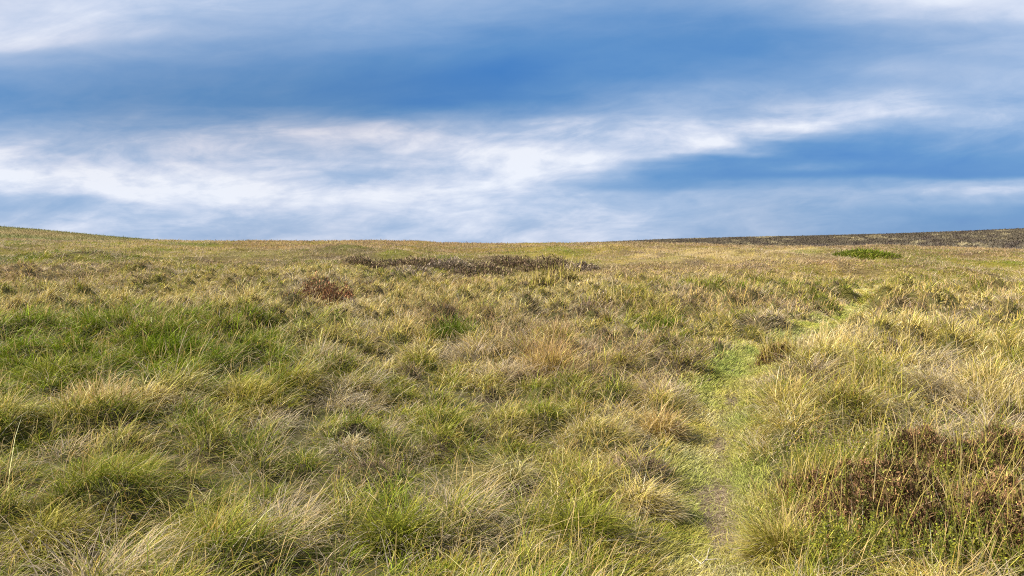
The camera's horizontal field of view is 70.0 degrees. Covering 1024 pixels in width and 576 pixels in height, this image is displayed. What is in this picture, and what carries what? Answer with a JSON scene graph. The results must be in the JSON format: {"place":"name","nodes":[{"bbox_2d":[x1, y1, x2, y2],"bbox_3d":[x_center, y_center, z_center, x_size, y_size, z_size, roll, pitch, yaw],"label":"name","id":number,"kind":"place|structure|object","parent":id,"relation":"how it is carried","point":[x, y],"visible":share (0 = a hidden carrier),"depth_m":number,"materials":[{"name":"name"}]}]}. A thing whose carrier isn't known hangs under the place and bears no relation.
{"place":"outdoors","nodes":[
{"label":"outdoors","id":0,"kind":"place"},
{"bbox_2d":[0,227,131,239],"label":"hill","id":1,"kind":"structure","parent":0,"point":[2,235],"depth_m":183.23,"materials":[{"name":"plant"}]},
{"bbox_2d":[0,226,1023,575],"bbox_3d":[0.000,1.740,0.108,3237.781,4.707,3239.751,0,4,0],"label":"ground","id":2,"kind":"structure","parent":0,"point":[442,448],"depth_m":6.74,"materials":[{"name":"plant"}]},
{"bbox_2d":[0,320,64,354],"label":"sedge clump","id":3,"kind":"object","parent":2,"relation":"on","point":[1,343],"visible":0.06,"depth_m":8.01,"materials":[{"name":"green plant"}]},
{"bbox_2d":[0,488,134,572],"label":"grass tussock","id":4,"kind":"object","parent":2,"relation":"on","point":[51,525],"depth_m":3.75,"materials":[{"name":"plant"}]},
{"bbox_2d":[0,333,146,392],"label":"sedge clump","id":5,"kind":"object","parent":2,"relation":"on","point":[63,366],"visible":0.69,"depth_m":6.63,"materials":[{"name":"green plant"}]},
{"bbox_2d":[42,365,163,414],"bbox_3d":[-3.214,0.829,5.835,1.120,0.429,0.977,0,4,0],"label":"grass tussock","id":6,"kind":"object","parent":2,"relation":"on","point":[102,386],"depth_m":5.88,"materials":[{"name":"beige plant"}]},
{"bbox_2d":[56,300,149,325],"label":"sedge clump","id":7,"kind":"object","parent":2,"relation":"on","point":[108,312],"visible":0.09,"depth_m":9.70,"materials":[{"name":"green plant"}]},
{"bbox_2d":[56,434,190,490],"bbox_3d":[-2.425,1.107,4.576,0.827,0.404,0.824,3,5,40],"label":"grass tussock","id":8,"kind":"object","parent":2,"relation":"on","point":[137,466],"depth_m":4.60,"materials":[{"name":"plant"}]},
{"bbox_2d":[106,365,201,412],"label":"grass tussock","id":9,"kind":"object","parent":2,"relation":"on","point":[143,389],"depth_m":6.02,"materials":[{"name":"beige plant"}]},
{"bbox_2d":[106,321,228,362],"bbox_3d":[-3.672,0.604,7.838,1.459,0.541,1.286,0,4,0],"label":"sedge clump","id":10,"kind":"object","parent":2,"relation":"on","point":[168,339],"visible":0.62,"depth_m":7.74,"materials":[{"name":"green plant"}]},
{"bbox_2d":[151,385,214,415],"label":"grass tussock","id":11,"kind":"object","parent":2,"relation":"on","point":[195,400],"depth_m":6.03,"materials":[{"name":"plant"}]},
{"bbox_2d":[135,467,310,574],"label":"grass tussock","id":12,"kind":"object","parent":2,"relation":"on","point":[224,514],"depth_m":3.71,"materials":[{"name":"plant"}]},
{"bbox_2d":[196,367,306,410],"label":"grass tussock","id":13,"kind":"object","parent":2,"relation":"on","point":[242,388],"depth_m":6.34,"materials":[{"name":"plant"}]},
{"bbox_2d":[280,271,354,306],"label":"heather bush","id":14,"kind":"object","parent":2,"relation":"on","point":[332,291],"visible":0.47,"depth_m":15.36,"materials":[{"name":"brown plant"}]},
{"bbox_2d":[312,383,381,412],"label":"grass tussock","id":15,"kind":"object","parent":2,"relation":"on","point":[356,399],"depth_m":6.50,"materials":[{"name":"beige plant"}]},
{"bbox_2d":[316,412,386,459],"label":"grass tussock","id":16,"kind":"object","parent":2,"relation":"on","point":[352,442],"depth_m":5.22,"materials":[{"name":"beige plant"}]},
{"bbox_2d":[338,253,393,268],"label":"heather bush","id":17,"kind":"object","parent":2,"relation":"on","point":[367,260],"visible":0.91,"depth_m":36.74,"materials":[{"name":"brown plant"}]},
{"bbox_2d":[311,474,469,575],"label":"grass tussock","id":18,"kind":"object","parent":2,"relation":"on","point":[408,518],"depth_m":3.74,"materials":[{"name":"green plant"}]},
{"bbox_2d":[375,255,445,266],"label":"heather bush","id":19,"kind":"object","parent":2,"relation":"on","point":[415,261],"visible":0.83,"depth_m":38.78,"materials":[{"name":"brown plant"}]},
{"bbox_2d":[390,264,433,277],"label":"heather bush","id":20,"kind":"object","parent":2,"relation":"on","point":[419,268],"visible":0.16,"depth_m":24.92,"materials":[{"name":"brown plant"}]},
{"bbox_2d":[426,256,481,274],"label":"heather bush","id":21,"kind":"object","parent":2,"relation":"on","point":[450,262],"visible":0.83,"depth_m":36.73,"materials":[{"name":"brown plant"}]},
{"bbox_2d":[413,297,499,346],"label":"rush clump","id":22,"kind":"object","parent":2,"relation":"on","point":[444,328],"visible":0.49,"depth_m":9.72,"materials":[{"name":"green plant"}]},
{"bbox_2d":[444,266,488,278],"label":"heather bush","id":23,"kind":"object","parent":2,"relation":"on","point":[464,270],"visible":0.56,"depth_m":32.24,"materials":[{"name":"brown plant"}]},
{"bbox_2d":[446,260,516,276],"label":"heather bush","id":24,"kind":"object","parent":2,"relation":"on","point":[488,265],"visible":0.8,"depth_m":37.08,"materials":[{"name":"brown plant"}]},
{"bbox_2d":[468,299,501,310],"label":"rush clump","id":25,"kind":"object","parent":2,"relation":"on","point":[485,305],"visible":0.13,"depth_m":13.65,"materials":[{"name":"green plant"}]},
{"bbox_2d":[438,433,546,496],"bbox_3d":[-0.093,1.115,4.772,0.880,0.561,0.816,0,4,0],"label":"grass tussock","id":26,"kind":"object","parent":2,"relation":"on","point":[500,465],"depth_m":4.72,"materials":[{"name":"beige plant"}]},
{"bbox_2d":[486,253,536,268],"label":"heather bush","id":27,"kind":"object","parent":2,"relation":"on","point":[511,262],"visible":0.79,"depth_m":41.48,"materials":[{"name":"brown plant"}]},
{"bbox_2d":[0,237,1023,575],"bbox_3d":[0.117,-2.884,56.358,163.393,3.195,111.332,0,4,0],"label":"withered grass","id":28,"kind":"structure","parent":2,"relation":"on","point":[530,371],"depth_m":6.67,"materials":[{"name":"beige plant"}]},
{"bbox_2d":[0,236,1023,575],"bbox_3d":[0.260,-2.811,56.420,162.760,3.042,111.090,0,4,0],"label":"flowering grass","id":29,"kind":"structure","parent":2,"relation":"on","point":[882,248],"depth_m":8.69,"materials":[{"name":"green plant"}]},
{"bbox_2d":[511,252,578,272],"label":"heather bush","id":30,"kind":"object","parent":2,"relation":"on","point":[548,262],"visible":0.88,"depth_m":38.77,"materials":[{"name":"brown plant"}]},
{"bbox_2d":[506,328,593,377],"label":"grass tussock","id":31,"kind":"object","parent":2,"relation":"on","point":[553,359],"depth_m":8.01,"materials":[{"name":"beige plant"}]},
{"bbox_2d":[518,255,588,289],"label":"tussock","id":32,"kind":"object","parent":2,"relation":"on","point":[559,274],"visible":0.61,"depth_m":21.46,"materials":[{"name":"plant"}]},
{"bbox_2d":[561,260,600,271],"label":"heather bush","id":33,"kind":"object","parent":2,"relation":"on","point":[590,267],"visible":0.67,"depth_m":37.87,"materials":[{"name":"brown plant"}]},
{"bbox_2d":[509,438,674,572],"bbox_3d":[0.378,1.076,3.801,0.953,0.606,0.947,-2,4,-24],"label":"grass tussock","id":34,"kind":"object","parent":2,"relation":"on","point":[601,518],"depth_m":3.78,"materials":[{"name":"green plant"}]},
{"bbox_2d":[580,281,618,309],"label":"tussock","id":35,"kind":"object","parent":2,"relation":"on","point":[601,297],"visible":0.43,"depth_m":14.72,"materials":[{"name":"plant"}]},
{"bbox_2d":[598,441,712,529],"bbox_3d":[0.828,1.177,4.337,0.724,0.549,0.735,-2,4,-35],"label":"grass tussock","id":36,"kind":"object","parent":2,"relation":"on","point":[659,501],"depth_m":4.28,"materials":[{"name":"beige plant"}]},
{"bbox_2d":[624,395,705,447],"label":"grass tussock","id":37,"kind":"object","parent":2,"relation":"on","point":[667,424],"depth_m":5.73,"materials":[{"name":"beige plant"}]},
{"bbox_2d":[637,307,700,334],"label":"rush clump","id":38,"kind":"object","parent":2,"relation":"on","point":[667,321],"visible":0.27,"depth_m":11.15,"materials":[{"name":"green plant"}]},
{"bbox_2d":[691,477,859,575],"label":"grass tussock","id":39,"kind":"object","parent":2,"relation":"on","point":[763,547],"depth_m":3.63,"materials":[{"name":"plant"}]},
{"bbox_2d":[748,318,809,365],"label":"grass tuft","id":40,"kind":"object","parent":2,"relation":"on","point":[765,354],"visible":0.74,"depth_m":8.25,"materials":[{"name":"plant"}]},
{"bbox_2d":[730,363,842,413],"bbox_3d":[2.257,0.864,6.367,0.958,0.549,1.268,-4,5,-44],"label":"grass tussock","id":41,"kind":"object","parent":2,"relation":"on","point":[785,391],"depth_m":6.26,"materials":[{"name":"plant"}]},
{"bbox_2d":[776,433,856,474],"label":"bilberry shrub","id":42,"kind":"object","parent":2,"relation":"on","point":[823,446],"visible":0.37,"depth_m":4.78,"materials":[{"name":"green plant"}]},
{"bbox_2d":[757,418,897,504],"bbox_3d":[1.883,1.050,4.428,0.859,0.539,0.600,0,4,0],"label":"tussock","id":43,"kind":"object","parent":2,"relation":"on","point":[805,474],"visible":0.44,"depth_m":4.38,"materials":[{"name":"plant"}]},
{"bbox_2d":[798,318,887,355],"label":"grass tussock","id":44,"kind":"object","parent":2,"relation":"on","point":[838,333],"depth_m":9.12,"materials":[{"name":"beige plant"}]},
{"bbox_2d":[810,509,887,563],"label":"bilberry shrub","id":45,"kind":"object","parent":2,"relation":"on","point":[862,543],"visible":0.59,"depth_m":3.53,"materials":[{"name":"green plant"}]},
{"bbox_2d":[832,246,904,259],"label":"rush clump","id":46,"kind":"object","parent":2,"relation":"on","point":[871,251],"visible":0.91,"depth_m":43.61,"materials":[{"name":"green plant"}]},
{"bbox_2d":[827,349,917,404],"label":"grass tuft","id":47,"kind":"object","parent":2,"relation":"on","point":[864,383],"visible":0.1,"depth_m":6.39,"materials":[{"name":"plant"}]},
{"bbox_2d":[853,426,912,462],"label":"bilberry shrub","id":48,"kind":"object","parent":2,"relation":"on","point":[860,447],"visible":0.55,"depth_m":4.87,"materials":[{"name":"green plant"}]},
{"bbox_2d":[860,318,917,356],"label":"grass tuft","id":49,"kind":"object","parent":2,"relation":"on","point":[889,340],"visible":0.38,"depth_m":8.91,"materials":[{"name":"plant"}]},
{"bbox_2d":[757,428,1023,575],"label":"tussock","id":50,"kind":"object","parent":2,"relation":"on","point":[901,482],"visible":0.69,"depth_m":3.84,"materials":[{"name":"brown plant"}]},
{"bbox_2d":[775,381,1023,573],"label":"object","id":51,"kind":"object","parent":2,"relation":"on","point":[873,529],"visible":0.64,"depth_m":3.57,"materials":[{"name":"green plant"}]},
{"bbox_2d":[877,336,950,377],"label":"grass tussock","id":52,"kind":"object","parent":2,"relation":"on","point":[928,363],"depth_m":8.47,"materials":[{"name":"beige plant"}]},
{"bbox_2d":[831,387,1023,487],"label":"tussock","id":53,"kind":"object","parent":2,"relation":"on","point":[910,436],"visible":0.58,"depth_m":4.78,"materials":[{"name":"plant"}]},
{"bbox_2d":[895,297,965,335],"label":"clump","id":54,"kind":"object","parent":2,"relation":"on","point":[940,325],"visible":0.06,"depth_m":10.45,"materials":[{"name":"yellow plant"}]},
{"bbox_2d":[902,439,963,461],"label":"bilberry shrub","id":55,"kind":"object","parent":2,"relation":"on","point":[931,451],"visible":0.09,"depth_m":4.84,"materials":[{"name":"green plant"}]},
{"bbox_2d":[867,513,1022,575],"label":"bilberry shrub","id":56,"kind":"object","parent":2,"relation":"on","point":[947,555],"visible":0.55,"depth_m":3.44,"materials":[{"name":"green plant"}]},
{"bbox_2d":[934,444,1010,478],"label":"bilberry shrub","id":57,"kind":"object","parent":2,"relation":"on","point":[978,456],"visible":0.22,"depth_m":4.62,"materials":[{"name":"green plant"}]},
{"bbox_2d":[938,450,1023,575],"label":"tussock","id":58,"kind":"object","parent":2,"relation":"on","point":[1016,502],"visible":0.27,"depth_m":3.63,"materials":[{"name":"plant"}]},
{"bbox_2d":[939,355,1023,411],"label":"grass tussock","id":59,"kind":"object","parent":2,"relation":"on","point":[1007,389],"depth_m":6.51,"materials":[{"name":"beige plant"}]},
{"bbox_2d":[958,368,1023,432],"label":"grass tuft","id":60,"kind":"object","parent":2,"relation":"on","point":[1008,406],"visible":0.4,"depth_m":5.71,"materials":[{"name":"plant"}]},
{"bbox_2d":[0,0,1023,243],"label":"sky","id":61,"kind":"structure","parent":0,"point":[494,121],"materials":[{"name":"blue"}]},
{"bbox_2d":[605,281,880,575],"bbox_3d":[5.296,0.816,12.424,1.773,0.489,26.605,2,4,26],"label":"path","id":62,"kind":"structure","parent":0,"point":[711,492],"depth_m":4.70,"materials":[{"name":"green plant"}]},
{"bbox_2d":[690,548,721,566],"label":"twig","id":63,"kind":"object","parent":62,"relation":"on","point":[704,560],"visible":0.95,"depth_m":3.76,"materials":[{"name":"brown wood"}]},
{"bbox_2d":[646,229,1023,248],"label":"moor hill","id":64,"kind":"structure","parent":0,"point":[973,243],"depth_m":191.61,"materials":[{"name":"brown plant"}]},
{"bbox_2d":[608,227,1023,248],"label":"heather","id":65,"kind":"object","parent":64,"relation":"on","point":[870,237],"visible":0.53,"depth_m":226.50,"materials":[{"name":"brown plant"}]}
]}

